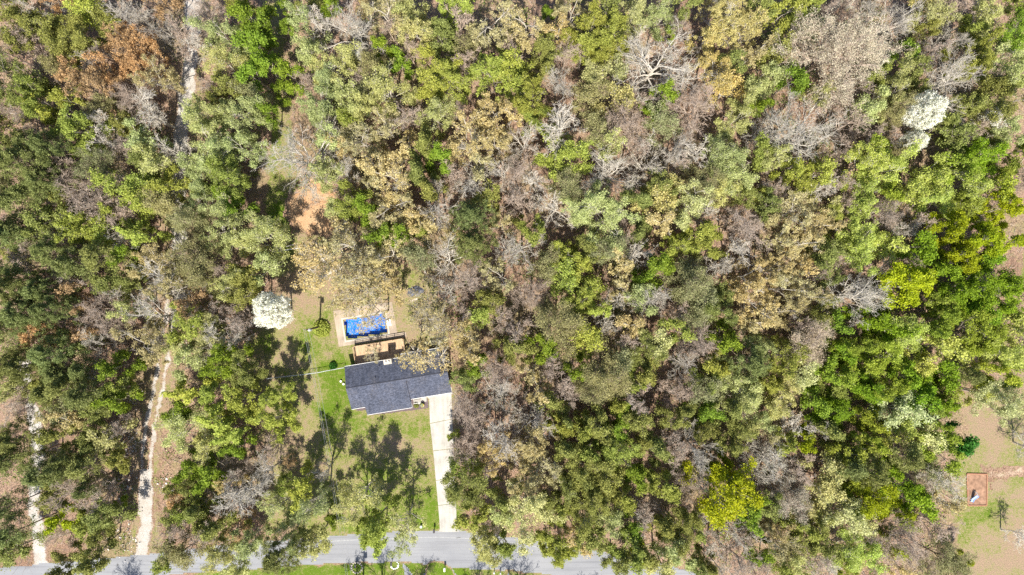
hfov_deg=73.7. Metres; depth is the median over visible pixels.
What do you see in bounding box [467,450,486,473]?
maple tree
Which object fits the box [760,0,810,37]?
elm tree
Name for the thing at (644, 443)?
evergreen oak
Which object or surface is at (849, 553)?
ash tree
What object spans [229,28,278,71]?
green tree
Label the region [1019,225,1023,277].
clearing edge
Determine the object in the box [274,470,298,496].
maple tree
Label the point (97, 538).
evergreen oak
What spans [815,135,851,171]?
twiggy tree
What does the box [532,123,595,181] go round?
maple tree
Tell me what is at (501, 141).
oak tree
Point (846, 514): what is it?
pale ash
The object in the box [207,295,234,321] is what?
twiggy tree
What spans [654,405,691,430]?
evergreen oak
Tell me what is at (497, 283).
oak tree
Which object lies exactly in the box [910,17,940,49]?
evergreen oak
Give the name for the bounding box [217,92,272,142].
ash tree
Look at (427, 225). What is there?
oak tree
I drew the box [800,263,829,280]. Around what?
twiggy tree
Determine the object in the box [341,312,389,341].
swimming pool
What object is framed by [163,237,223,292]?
cedar tree
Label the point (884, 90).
ash tree
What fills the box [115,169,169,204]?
maple tree
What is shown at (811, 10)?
ash tree
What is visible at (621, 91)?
poplar tree
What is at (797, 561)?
ash tree
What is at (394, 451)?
lawn
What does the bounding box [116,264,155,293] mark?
evergreen oak
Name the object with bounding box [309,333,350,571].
overhead wire
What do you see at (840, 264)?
twiggy tree
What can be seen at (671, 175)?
poplar tree
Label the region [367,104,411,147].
oak tree
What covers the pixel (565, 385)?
twiggy tree
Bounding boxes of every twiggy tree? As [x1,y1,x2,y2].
[0,41,40,69]
[0,102,39,121]
[0,204,24,224]
[0,377,38,429]
[1,238,41,263]
[5,25,65,73]
[7,102,54,132]
[7,251,63,278]
[16,61,71,87]
[17,237,69,260]
[22,119,75,144]
[35,457,113,516]
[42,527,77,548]
[47,164,101,202]
[50,145,98,171]
[54,180,130,233]
[55,256,103,290]
[72,287,132,333]
[81,476,127,513]
[87,40,130,71]
[88,368,124,388]
[94,314,143,340]
[102,412,142,439]
[105,162,138,187]
[108,129,142,166]
[108,201,149,229]
[109,80,160,122]
[153,504,198,542]
[164,13,206,64]
[178,303,226,326]
[185,0,230,38]
[185,508,223,550]
[196,74,223,91]
[205,252,238,278]
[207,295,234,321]
[219,304,255,335]
[220,453,255,485]
[257,432,285,466]
[293,67,318,93]
[342,64,371,86]
[380,16,402,49]
[391,100,426,130]
[400,32,419,65]
[437,159,468,198]
[442,4,476,53]
[444,45,480,83]
[444,414,486,472]
[446,100,466,119]
[448,382,482,430]
[452,259,492,301]
[453,302,473,330]
[458,407,490,440]
[481,349,515,393]
[482,461,506,477]
[487,507,501,534]
[488,303,516,335]
[495,30,528,62]
[498,145,538,186]
[500,183,536,217]
[502,315,536,348]
[507,276,553,315]
[539,350,574,381]
[549,368,577,400]
[551,36,584,70]
[564,387,587,408]
[600,93,648,153]
[610,319,644,348]
[617,218,641,246]
[621,135,651,166]
[622,382,653,415]
[632,84,658,112]
[633,496,666,537]
[656,379,691,410]
[657,297,688,319]
[659,76,715,145]
[659,415,690,450]
[663,437,693,475]
[664,144,690,176]
[669,13,692,40]
[669,476,698,500]
[671,368,695,401]
[671,456,709,494]
[674,320,720,366]
[676,494,692,509]
[710,534,762,574]
[720,207,772,253]
[725,526,754,554]
[740,548,773,574]
[756,164,790,197]
[770,23,808,58]
[780,304,819,337]
[786,453,817,489]
[793,545,835,573]
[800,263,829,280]
[808,0,838,20]
[811,74,854,110]
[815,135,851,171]
[818,165,859,192]
[820,254,849,274]
[821,106,873,144]
[826,192,857,213]
[830,0,859,21]
[831,77,876,104]
[840,121,887,148]
[849,519,887,546]
[858,123,905,149]
[860,195,904,232]
[869,514,930,569]
[882,251,925,269]
[886,198,937,232]
[887,462,932,489]
[894,36,959,72]
[898,501,965,543]
[905,549,937,574]
[932,0,975,22]
[954,68,1006,92]
[957,118,990,139]
[966,193,1000,214]
[988,163,1023,190]
[995,175,1023,200]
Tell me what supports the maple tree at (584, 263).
on the ground at (484, 346)
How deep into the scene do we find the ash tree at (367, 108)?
116.78 m
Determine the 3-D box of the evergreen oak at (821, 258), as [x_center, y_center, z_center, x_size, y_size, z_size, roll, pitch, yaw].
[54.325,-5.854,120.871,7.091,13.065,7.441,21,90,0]
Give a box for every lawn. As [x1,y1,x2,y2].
[190,561,550,574]
[239,229,470,535]
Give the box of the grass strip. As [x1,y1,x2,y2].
[257,0,299,244]
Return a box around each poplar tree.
[84,417,140,452]
[192,311,244,356]
[395,11,440,58]
[579,55,613,87]
[587,81,636,114]
[599,53,630,81]
[609,0,648,38]
[628,184,677,214]
[637,324,672,358]
[653,172,687,209]
[655,176,714,231]
[761,371,804,409]
[778,346,819,389]
[785,496,830,526]
[794,450,845,488]
[801,473,850,512]
[807,192,844,217]
[857,419,900,454]
[895,0,933,27]
[903,349,938,377]
[905,0,964,39]
[909,333,970,366]
[959,333,1023,377]
[960,384,1004,406]
[1000,306,1023,348]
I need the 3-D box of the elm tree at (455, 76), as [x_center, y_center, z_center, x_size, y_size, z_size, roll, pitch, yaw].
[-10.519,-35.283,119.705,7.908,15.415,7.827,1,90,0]
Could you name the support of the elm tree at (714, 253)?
on the ground at (484, 346)
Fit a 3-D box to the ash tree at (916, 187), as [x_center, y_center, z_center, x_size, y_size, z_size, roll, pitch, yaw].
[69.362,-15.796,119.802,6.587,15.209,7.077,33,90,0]
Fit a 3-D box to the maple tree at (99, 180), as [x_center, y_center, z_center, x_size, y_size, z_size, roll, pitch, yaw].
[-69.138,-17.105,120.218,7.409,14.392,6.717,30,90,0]
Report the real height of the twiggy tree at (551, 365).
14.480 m
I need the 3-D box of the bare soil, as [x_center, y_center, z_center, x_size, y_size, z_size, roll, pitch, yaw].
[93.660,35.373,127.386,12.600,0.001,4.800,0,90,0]
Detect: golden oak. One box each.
[683,24,723,70]
[693,0,754,57]
[694,50,733,111]
[713,67,747,101]
[725,4,770,58]
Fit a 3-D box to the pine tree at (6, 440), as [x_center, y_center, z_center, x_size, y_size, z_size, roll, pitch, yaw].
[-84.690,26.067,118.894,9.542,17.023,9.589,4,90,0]
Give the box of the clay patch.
[283,171,341,239]
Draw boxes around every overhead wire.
[304,334,345,572]
[305,330,347,574]
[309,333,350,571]
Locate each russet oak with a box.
[7,321,64,349]
[29,1,51,14]
[29,321,75,348]
[38,0,81,20]
[46,273,89,301]
[51,53,104,97]
[57,291,103,315]
[62,63,126,121]
[66,315,107,342]
[80,50,133,87]
[98,19,149,63]
[110,38,166,86]
[125,35,170,67]
[126,22,165,57]
[141,0,184,23]
[166,481,200,510]
[173,282,219,319]
[224,506,257,542]
[281,453,296,468]
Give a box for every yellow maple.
[40,502,91,534]
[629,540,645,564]
[678,455,763,533]
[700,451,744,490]
[785,422,817,454]
[850,476,899,528]
[870,260,937,312]
[875,497,918,522]
[896,209,970,247]
[932,236,983,275]
[946,214,1009,258]
[956,548,974,568]
[966,189,1023,230]
[976,230,1023,266]
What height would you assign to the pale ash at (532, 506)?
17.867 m
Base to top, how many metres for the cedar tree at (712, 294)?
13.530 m
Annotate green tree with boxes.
[90,385,145,414]
[92,348,148,380]
[105,244,143,269]
[111,495,128,516]
[157,390,207,423]
[168,446,218,485]
[189,451,235,496]
[197,340,255,379]
[209,184,245,207]
[216,433,258,459]
[218,194,260,219]
[224,0,278,31]
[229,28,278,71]
[232,58,270,91]
[241,7,288,49]
[246,39,290,90]
[253,94,281,128]
[269,78,295,107]
[270,57,307,96]
[276,0,293,17]
[279,17,294,35]
[320,0,343,18]
[324,503,345,532]
[347,190,378,229]
[360,217,405,250]
[368,34,393,65]
[386,44,415,80]
[387,220,411,248]
[424,141,453,175]
[464,352,491,378]
[522,332,559,364]
[541,4,559,21]
[561,351,587,381]
[596,420,628,446]
[606,397,630,428]
[610,510,643,541]
[616,451,647,493]
[629,264,653,286]
[637,75,680,117]
[640,100,664,128]
[640,250,675,291]
[657,23,681,45]
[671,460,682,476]
[681,398,728,424]
[703,315,744,354]
[733,496,764,537]
[741,528,775,566]
[743,95,777,117]
[743,479,773,514]
[772,60,812,95]
[797,383,834,421]
[804,396,856,430]
[807,353,842,385]
[813,307,854,340]
[814,333,860,367]
[837,368,885,406]
[840,303,894,342]
[860,309,923,342]
[871,453,906,484]
[873,464,924,500]
[883,356,922,391]
[885,222,939,264]
[886,381,942,413]
[887,38,921,68]
[887,475,942,523]
[913,344,961,394]
[915,247,963,281]
[922,392,963,418]
[931,270,1000,314]
[933,302,977,324]
[943,290,1004,328]
[948,136,1011,180]
[949,258,1023,304]
[952,249,1009,275]
[973,6,1023,56]
[979,275,1023,315]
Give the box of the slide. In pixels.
[970,491,979,501]
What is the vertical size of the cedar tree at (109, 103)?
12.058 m
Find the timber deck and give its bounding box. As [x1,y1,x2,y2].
[352,338,404,363]
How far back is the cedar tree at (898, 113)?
116.86 m
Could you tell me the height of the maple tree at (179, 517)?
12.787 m
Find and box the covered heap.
[407,285,423,296]
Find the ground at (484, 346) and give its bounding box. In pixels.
[0,0,1023,574]
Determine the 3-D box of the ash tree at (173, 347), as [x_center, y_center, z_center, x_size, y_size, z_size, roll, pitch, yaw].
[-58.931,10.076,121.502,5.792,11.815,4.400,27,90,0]
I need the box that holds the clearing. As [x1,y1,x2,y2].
[942,371,1023,574]
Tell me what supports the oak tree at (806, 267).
on the ground at (484, 346)
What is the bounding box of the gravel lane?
[20,359,48,565]
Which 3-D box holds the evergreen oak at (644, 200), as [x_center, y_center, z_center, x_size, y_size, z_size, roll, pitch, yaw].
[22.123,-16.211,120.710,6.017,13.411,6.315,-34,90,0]
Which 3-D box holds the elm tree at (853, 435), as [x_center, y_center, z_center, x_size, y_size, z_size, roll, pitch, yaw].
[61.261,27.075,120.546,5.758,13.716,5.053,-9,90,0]
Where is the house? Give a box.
[345,347,451,414]
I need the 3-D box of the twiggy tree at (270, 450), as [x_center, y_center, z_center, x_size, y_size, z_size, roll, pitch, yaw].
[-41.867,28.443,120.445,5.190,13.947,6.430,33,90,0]
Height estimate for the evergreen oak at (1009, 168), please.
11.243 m
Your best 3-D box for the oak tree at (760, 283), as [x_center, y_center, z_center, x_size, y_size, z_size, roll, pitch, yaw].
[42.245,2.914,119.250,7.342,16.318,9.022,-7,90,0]
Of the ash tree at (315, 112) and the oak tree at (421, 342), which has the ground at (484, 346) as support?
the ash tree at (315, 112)
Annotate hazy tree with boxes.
[760,468,812,526]
[771,4,917,117]
[780,318,835,369]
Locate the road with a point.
(453, 551)
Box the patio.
[333,302,406,346]
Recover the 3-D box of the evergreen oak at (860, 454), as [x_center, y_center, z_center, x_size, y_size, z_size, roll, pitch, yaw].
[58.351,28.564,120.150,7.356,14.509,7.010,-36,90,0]
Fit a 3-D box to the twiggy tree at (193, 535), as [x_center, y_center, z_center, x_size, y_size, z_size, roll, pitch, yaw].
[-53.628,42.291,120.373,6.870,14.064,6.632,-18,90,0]
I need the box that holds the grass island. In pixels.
[425,560,454,574]
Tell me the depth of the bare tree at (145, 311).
117.03 m
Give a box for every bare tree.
[9,0,68,25]
[68,47,113,73]
[77,324,130,363]
[83,108,116,136]
[84,125,124,153]
[100,0,154,29]
[102,285,141,301]
[103,230,147,249]
[119,287,179,347]
[131,82,176,130]
[135,11,187,52]
[137,254,217,308]
[151,130,205,175]
[180,29,216,61]
[197,319,244,363]
[209,470,269,517]
[220,327,254,350]
[249,449,281,491]
[251,115,343,205]
[294,3,336,42]
[307,458,331,482]
[311,0,385,63]
[327,156,360,197]
[416,177,459,231]
[423,230,473,286]
[432,276,459,305]
[451,160,495,206]
[477,370,520,417]
[481,415,522,464]
[484,160,523,194]
[493,233,524,260]
[501,122,540,170]
[501,232,547,272]
[506,393,558,439]
[520,170,550,198]
[527,191,579,228]
[537,96,587,157]
[543,65,577,100]
[577,142,649,196]
[589,312,618,338]
[597,286,630,310]
[605,14,708,106]
[623,238,659,271]
[624,149,668,181]
[626,494,648,528]
[627,283,672,316]
[628,129,656,156]
[654,128,696,166]
[667,351,702,384]
[674,134,711,168]
[675,416,724,474]
[689,200,718,228]
[695,527,723,558]
[699,513,750,555]
[702,254,735,279]
[703,550,734,574]
[714,234,756,270]
[734,452,783,493]
[735,435,777,477]
[739,440,796,484]
[741,83,849,162]
[742,120,774,149]
[742,517,769,545]
[779,402,816,440]
[798,413,829,440]
[805,172,839,203]
[805,553,845,574]
[806,270,893,330]
[849,0,882,19]
[854,0,925,68]
[856,253,892,274]
[881,216,924,237]
[909,464,972,505]
[916,49,985,126]
[920,20,976,58]
[999,526,1023,553]
[1010,426,1023,461]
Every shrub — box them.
[312,320,330,337]
[329,361,337,368]
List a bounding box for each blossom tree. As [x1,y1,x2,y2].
[251,287,294,329]
[352,44,366,66]
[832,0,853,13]
[876,49,898,73]
[893,89,950,131]
[893,128,929,154]
[967,106,1008,130]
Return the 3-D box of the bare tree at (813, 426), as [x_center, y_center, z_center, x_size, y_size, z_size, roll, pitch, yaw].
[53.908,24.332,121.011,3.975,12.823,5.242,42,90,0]
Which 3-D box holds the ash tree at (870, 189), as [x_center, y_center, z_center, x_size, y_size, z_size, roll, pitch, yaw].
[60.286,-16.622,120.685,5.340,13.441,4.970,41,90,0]
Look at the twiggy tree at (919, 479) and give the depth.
119.26 m
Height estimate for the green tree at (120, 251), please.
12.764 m
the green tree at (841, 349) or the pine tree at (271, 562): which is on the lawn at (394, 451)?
the pine tree at (271, 562)
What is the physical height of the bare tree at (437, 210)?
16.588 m
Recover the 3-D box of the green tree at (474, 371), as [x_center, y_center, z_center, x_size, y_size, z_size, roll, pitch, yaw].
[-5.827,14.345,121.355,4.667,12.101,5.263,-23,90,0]
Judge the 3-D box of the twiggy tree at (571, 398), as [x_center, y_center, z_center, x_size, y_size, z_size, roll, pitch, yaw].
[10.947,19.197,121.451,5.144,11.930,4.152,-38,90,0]
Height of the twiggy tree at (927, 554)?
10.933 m
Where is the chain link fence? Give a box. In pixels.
[266,367,344,378]
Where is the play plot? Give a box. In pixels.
[966,473,987,505]
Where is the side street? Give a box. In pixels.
[403,564,455,574]
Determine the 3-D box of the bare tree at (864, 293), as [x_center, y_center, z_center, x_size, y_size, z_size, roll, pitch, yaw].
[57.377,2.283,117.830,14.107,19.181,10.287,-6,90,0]
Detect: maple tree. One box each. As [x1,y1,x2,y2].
[17,93,61,126]
[48,79,70,100]
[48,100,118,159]
[52,204,100,244]
[61,217,126,255]
[62,0,120,33]
[87,167,141,208]
[89,202,128,226]
[90,217,127,244]
[95,374,145,398]
[111,220,175,246]
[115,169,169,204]
[118,185,163,223]
[159,375,221,405]
[170,497,213,526]
[194,399,252,439]
[197,376,231,412]
[208,413,259,446]
[220,379,265,425]
[247,400,303,444]
[258,381,297,415]
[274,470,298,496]
[286,458,316,514]
[333,108,360,138]
[353,492,402,550]
[367,508,389,560]
[436,0,474,27]
[447,429,459,441]
[447,450,473,481]
[464,45,527,107]
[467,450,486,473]
[487,44,533,90]
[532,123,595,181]
[537,529,578,568]
[540,239,582,275]
[543,253,580,299]
[560,286,595,314]
[568,273,609,303]
[568,314,606,362]
[569,256,594,285]
[585,299,611,317]
[659,224,701,261]
[767,152,814,186]
[773,0,808,26]
[779,175,819,200]
[797,152,839,193]
[875,518,898,536]
[898,518,922,532]
[977,171,1020,205]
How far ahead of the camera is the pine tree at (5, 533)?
116.16 m
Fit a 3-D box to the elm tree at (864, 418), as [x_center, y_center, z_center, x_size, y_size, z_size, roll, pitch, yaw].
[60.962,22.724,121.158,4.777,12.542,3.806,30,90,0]
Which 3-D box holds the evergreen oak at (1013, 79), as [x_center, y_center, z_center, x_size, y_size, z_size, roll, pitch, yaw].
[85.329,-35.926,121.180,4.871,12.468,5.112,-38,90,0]
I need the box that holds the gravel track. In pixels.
[134,0,201,554]
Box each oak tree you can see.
[33,397,73,430]
[42,408,90,435]
[108,316,170,367]
[121,241,187,280]
[126,53,187,95]
[141,266,203,302]
[211,472,249,496]
[291,233,323,267]
[291,244,359,297]
[316,221,387,287]
[320,132,356,159]
[325,246,382,314]
[329,215,363,244]
[334,293,367,320]
[335,121,385,161]
[353,147,391,174]
[355,0,376,23]
[355,295,396,334]
[357,171,384,202]
[359,258,396,296]
[361,0,413,34]
[364,146,411,210]
[364,346,378,363]
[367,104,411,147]
[367,189,415,232]
[369,231,415,272]
[382,276,406,306]
[386,12,418,41]
[391,128,420,164]
[394,334,428,372]
[401,273,449,349]
[403,206,426,234]
[414,207,437,246]
[419,341,453,375]
[422,318,460,356]
[441,108,504,166]
[441,221,466,244]
[448,317,480,358]
[449,335,483,370]
[465,0,517,50]
[468,151,496,181]
[472,431,510,477]
[473,91,516,143]
[479,257,517,294]
[481,129,514,167]
[487,211,514,238]
[498,4,544,53]
[501,431,537,473]
[503,109,533,127]
[503,454,540,499]
[511,419,559,462]
[514,352,548,386]
[518,438,563,489]
[525,369,551,404]
[533,294,589,361]
[542,11,569,47]
[551,0,591,28]
[560,516,594,558]
[580,334,633,403]
[607,247,634,276]
[609,270,629,302]
[613,313,646,341]
[645,210,676,239]
[714,272,745,302]
[722,256,768,304]
[731,278,781,329]
[736,30,776,72]
[738,308,775,335]
[739,252,798,287]
[755,290,803,331]
[755,518,803,562]
[760,189,819,231]
[760,222,792,251]
[761,424,791,449]
[762,516,797,542]
[766,265,818,308]
[772,219,826,265]
[779,247,819,278]
[784,272,834,317]
[790,206,847,252]
[869,543,917,574]
[913,490,967,516]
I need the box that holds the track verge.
[122,0,215,556]
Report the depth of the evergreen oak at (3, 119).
120.71 m
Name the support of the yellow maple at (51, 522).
on the ground at (484, 346)
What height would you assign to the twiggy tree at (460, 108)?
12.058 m
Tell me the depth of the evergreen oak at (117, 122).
117.53 m
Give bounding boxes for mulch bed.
[356,398,428,414]
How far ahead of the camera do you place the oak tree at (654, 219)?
117.92 m
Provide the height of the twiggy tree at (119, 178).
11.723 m
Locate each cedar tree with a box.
[0,173,23,187]
[34,52,71,80]
[44,396,77,427]
[72,146,131,185]
[78,90,126,118]
[133,188,197,228]
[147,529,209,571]
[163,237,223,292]
[164,204,215,243]
[227,76,275,112]
[355,74,377,95]
[357,47,391,80]
[397,235,436,271]
[452,26,492,63]
[528,243,561,286]
[540,159,582,209]
[570,79,612,114]
[572,369,622,406]
[579,105,611,145]
[588,232,631,268]
[606,337,641,380]
[642,99,684,148]
[659,253,713,322]
[675,303,713,332]
[679,158,729,200]
[686,368,731,404]
[692,273,719,320]
[870,88,919,131]
[889,137,921,157]
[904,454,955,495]
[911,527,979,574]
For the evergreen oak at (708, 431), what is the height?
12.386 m
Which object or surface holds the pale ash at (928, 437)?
on the ground at (484, 346)
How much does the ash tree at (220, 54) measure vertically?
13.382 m
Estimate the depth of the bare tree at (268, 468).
117.88 m
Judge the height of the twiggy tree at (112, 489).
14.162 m
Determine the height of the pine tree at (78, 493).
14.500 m
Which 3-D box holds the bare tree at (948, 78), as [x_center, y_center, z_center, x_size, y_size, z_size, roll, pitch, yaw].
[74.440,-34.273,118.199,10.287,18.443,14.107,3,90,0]
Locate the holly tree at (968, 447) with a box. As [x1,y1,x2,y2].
[932,418,979,463]
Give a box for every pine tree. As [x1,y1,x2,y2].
[0,126,55,168]
[0,128,72,199]
[0,185,55,219]
[0,209,56,252]
[0,217,47,254]
[0,253,54,288]
[0,263,46,307]
[0,290,70,339]
[0,312,48,351]
[0,338,57,385]
[0,349,42,385]
[0,411,57,464]
[0,434,60,477]
[0,485,44,521]
[0,509,57,549]
[3,182,64,211]
[16,268,83,310]
[18,446,81,491]
[19,161,83,203]
[25,127,89,177]
[25,285,84,332]
[26,327,96,382]
[28,230,87,272]
[28,379,67,413]
[37,442,93,486]
[39,356,97,389]
[42,363,105,402]
[49,241,110,291]
[50,439,93,469]
[60,375,129,412]
[61,449,122,481]
[67,354,105,386]
[70,471,119,500]
[78,237,138,274]
[254,520,317,574]
[448,223,500,273]
[449,196,498,248]
[715,332,771,385]
[820,445,871,481]
[842,448,891,491]
[869,431,925,473]
[936,356,986,387]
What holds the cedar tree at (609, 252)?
on the ground at (484, 346)
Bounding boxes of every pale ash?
[498,473,568,556]
[812,493,877,539]
[841,503,878,540]
[866,387,939,430]
[893,419,958,454]
[959,371,1023,427]
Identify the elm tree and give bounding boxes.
[11,73,71,122]
[46,84,86,108]
[69,507,101,541]
[120,217,160,233]
[144,163,191,202]
[149,538,185,574]
[163,298,228,344]
[201,152,253,198]
[332,177,373,223]
[405,222,428,240]
[413,43,465,105]
[432,58,471,104]
[450,488,492,532]
[463,304,491,333]
[486,527,516,559]
[508,71,555,122]
[516,213,547,247]
[520,105,549,137]
[531,517,569,557]
[542,414,576,438]
[553,502,576,534]
[558,0,608,57]
[559,32,600,70]
[574,408,594,444]
[577,439,610,462]
[588,4,632,60]
[589,34,629,67]
[599,434,644,469]
[605,526,646,574]
[608,389,629,413]
[611,481,637,516]
[626,367,646,393]
[634,464,660,496]
[645,468,681,505]
[654,315,697,346]
[675,511,706,544]
[679,218,719,254]
[687,359,722,395]
[689,228,728,261]
[702,344,736,378]
[741,130,776,172]
[751,373,785,393]
[752,184,773,202]
[757,333,811,379]
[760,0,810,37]
[760,547,793,574]
[769,424,799,456]
[776,506,823,545]
[785,0,826,28]
[815,374,847,399]
[816,202,850,220]
[819,336,882,369]
[820,363,859,398]
[834,470,863,494]
[837,350,886,375]
[840,482,875,520]
[841,427,892,456]
[844,405,873,430]
[851,131,892,162]
[852,376,912,409]
[853,59,894,93]
[858,331,909,379]
[858,405,893,436]
[868,530,911,560]
[870,178,909,211]
[907,304,961,343]
[914,431,967,479]
[915,417,963,446]
[923,148,984,185]
[927,305,1004,356]
[937,24,1006,80]
[941,56,989,82]
[946,13,990,48]
[947,345,985,359]
[955,317,1010,354]
[956,359,1022,388]
[999,0,1023,17]
[999,362,1023,389]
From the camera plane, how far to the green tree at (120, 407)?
117.73 m
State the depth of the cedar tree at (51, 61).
117.48 m
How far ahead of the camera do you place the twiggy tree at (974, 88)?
121.30 m
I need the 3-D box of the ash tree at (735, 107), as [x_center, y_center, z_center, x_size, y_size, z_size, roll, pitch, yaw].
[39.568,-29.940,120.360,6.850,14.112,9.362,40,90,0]
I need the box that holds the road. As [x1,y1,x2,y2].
[0,529,695,574]
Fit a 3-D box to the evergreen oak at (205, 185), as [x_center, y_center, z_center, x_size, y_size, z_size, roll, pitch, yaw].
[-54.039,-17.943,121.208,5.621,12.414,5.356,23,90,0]
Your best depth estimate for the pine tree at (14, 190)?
114.44 m
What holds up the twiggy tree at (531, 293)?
on the ground at (484, 346)
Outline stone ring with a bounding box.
[350,561,362,573]
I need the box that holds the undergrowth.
[0,0,1023,574]
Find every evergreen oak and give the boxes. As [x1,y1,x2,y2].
[0,0,28,19]
[0,5,52,55]
[0,48,47,115]
[0,109,30,137]
[0,237,33,262]
[0,528,52,570]
[14,8,73,57]
[19,201,69,240]
[28,366,54,390]
[33,419,96,450]
[33,482,80,514]
[41,538,92,574]
[43,10,103,70]
[46,186,81,214]
[52,328,106,360]
[65,31,113,58]
[68,532,120,574]
[72,422,121,451]
[75,398,122,427]
[77,435,128,459]
[78,494,138,534]
[82,519,124,554]
[85,385,129,420]
[88,267,135,302]
[89,4,127,38]
[102,448,138,474]
[106,107,142,140]
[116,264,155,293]
[125,145,160,176]
[158,496,188,534]
[162,479,188,499]
[177,475,202,503]
[182,479,222,523]
[188,175,215,197]
[191,499,229,535]
[196,510,253,543]
[204,85,231,107]
[210,73,250,100]
[217,349,270,389]
[221,260,259,296]
[224,0,258,19]
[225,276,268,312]
[293,0,323,23]
[405,149,441,186]
[413,122,446,158]
[417,170,449,201]
[423,16,460,60]
[427,16,458,39]
[440,467,488,507]
[448,361,477,392]
[470,178,503,213]
[472,283,504,318]
[483,473,512,514]
[491,333,517,365]
[502,335,538,364]
[506,210,524,226]
[527,60,555,82]
[528,31,564,68]
[533,389,569,419]
[537,482,564,513]
[551,466,602,504]
[552,440,588,462]
[557,399,580,430]
[562,488,611,542]
[564,455,615,491]
[570,224,607,265]
[573,511,610,557]
[577,402,620,445]
[580,476,623,511]
[584,459,625,502]
[587,0,624,25]
[599,544,636,574]
[619,182,653,209]
[619,397,655,438]
[628,328,668,371]
[628,543,660,569]
[630,215,653,249]
[634,422,658,453]
[636,356,660,386]
[639,435,675,467]
[640,512,679,541]
[643,166,678,205]
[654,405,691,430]
[655,499,705,561]
[666,0,703,21]
[675,400,698,420]
[684,547,710,574]
[690,415,720,446]
[693,280,738,326]
[694,541,718,574]
[709,397,744,430]
[712,418,759,459]
[716,48,750,74]
[732,183,759,209]
[734,0,782,24]
[750,187,783,223]
[752,489,784,523]
[755,28,796,75]
[786,529,827,557]
[796,235,847,275]
[796,510,836,541]
[800,527,843,562]
[802,306,834,331]
[804,420,848,448]
[809,267,848,289]
[811,287,842,312]
[821,434,876,466]
[833,558,858,574]
[886,45,933,89]
[890,74,932,99]
[896,401,945,420]
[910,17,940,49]
[919,290,957,315]
[922,378,966,407]
[924,110,961,147]
[924,113,980,155]
[938,190,984,223]
[943,91,995,125]
[961,73,1023,134]
[967,129,1004,152]
[970,74,1021,92]
[984,161,1016,179]
[987,139,1023,175]
[997,55,1023,97]
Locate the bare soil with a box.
[980,464,1023,489]
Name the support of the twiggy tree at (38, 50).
on the ground at (484, 346)
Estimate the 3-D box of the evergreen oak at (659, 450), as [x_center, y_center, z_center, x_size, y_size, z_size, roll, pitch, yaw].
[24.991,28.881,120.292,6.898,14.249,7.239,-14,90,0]
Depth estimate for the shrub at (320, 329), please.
126.58 m
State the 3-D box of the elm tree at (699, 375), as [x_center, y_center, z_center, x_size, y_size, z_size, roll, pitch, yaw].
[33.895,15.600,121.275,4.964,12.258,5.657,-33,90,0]
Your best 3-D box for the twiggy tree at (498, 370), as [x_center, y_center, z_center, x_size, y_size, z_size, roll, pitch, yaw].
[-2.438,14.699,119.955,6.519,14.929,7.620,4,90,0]
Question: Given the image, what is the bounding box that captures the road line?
[419,537,534,546]
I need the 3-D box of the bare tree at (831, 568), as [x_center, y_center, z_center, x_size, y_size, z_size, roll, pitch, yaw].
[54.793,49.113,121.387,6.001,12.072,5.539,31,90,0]
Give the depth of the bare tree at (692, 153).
117.98 m
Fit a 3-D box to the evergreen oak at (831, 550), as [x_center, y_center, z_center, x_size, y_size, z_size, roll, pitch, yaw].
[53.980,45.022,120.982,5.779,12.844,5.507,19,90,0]
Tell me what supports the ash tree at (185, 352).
on the ground at (484, 346)
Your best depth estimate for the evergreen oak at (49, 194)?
118.71 m
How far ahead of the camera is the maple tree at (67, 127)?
116.47 m
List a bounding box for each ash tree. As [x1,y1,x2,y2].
[0,345,19,354]
[0,378,35,404]
[104,292,156,323]
[121,117,173,153]
[130,141,187,177]
[150,403,219,453]
[157,329,194,355]
[171,339,209,382]
[176,151,200,181]
[178,93,240,165]
[179,14,251,61]
[182,173,223,223]
[185,92,235,133]
[189,148,250,187]
[191,422,233,466]
[196,526,250,574]
[197,41,253,84]
[197,129,268,168]
[199,191,254,260]
[205,268,253,306]
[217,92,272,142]
[218,541,258,574]
[223,226,271,261]
[228,522,274,560]
[238,211,293,259]
[250,248,285,286]
[255,489,296,521]
[274,504,312,559]
[281,0,333,43]
[290,32,328,70]
[290,480,330,524]
[295,58,350,127]
[295,522,334,561]
[305,96,343,137]
[306,39,368,96]
[306,152,346,193]
[312,121,354,150]
[323,193,351,218]
[329,78,362,113]
[330,497,369,529]
[336,472,385,511]
[339,490,349,500]
[349,89,383,124]
[357,58,418,117]
[385,504,427,544]
[386,520,418,560]
[389,0,428,26]
[414,95,459,131]
[466,521,502,555]
[476,538,501,571]
[487,495,524,527]
[559,179,643,259]
[588,504,624,539]
[590,124,627,163]
[614,282,658,316]
[634,0,679,40]
[644,538,681,574]
[649,536,697,570]
[699,129,750,176]
[708,154,759,197]
[710,175,742,208]
[714,85,757,143]
[715,382,760,422]
[718,360,750,393]
[730,369,766,409]
[737,412,760,438]
[740,63,771,107]
[740,406,776,435]
[741,331,779,354]
[755,139,793,171]
[756,56,795,97]
[760,395,793,424]
[771,542,811,574]
[793,4,824,45]
[797,79,835,108]
[815,525,874,574]
[822,223,868,253]
[829,245,879,276]
[834,219,885,256]
[835,137,891,189]
[835,193,880,225]
[837,533,890,574]
[839,177,882,204]
[840,84,891,133]
[853,136,922,194]
[858,51,915,122]
[866,229,909,262]
[874,312,931,360]
[876,410,929,442]
[881,172,943,211]
[901,153,950,190]
[906,183,956,219]
[934,163,996,212]
[950,0,1004,41]
[968,37,1023,87]
[970,114,1023,145]
[982,336,1023,366]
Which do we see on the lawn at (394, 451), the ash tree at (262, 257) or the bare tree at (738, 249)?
the ash tree at (262, 257)
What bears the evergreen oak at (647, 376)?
on the ground at (484, 346)
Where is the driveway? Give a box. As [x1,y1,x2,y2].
[413,388,458,531]

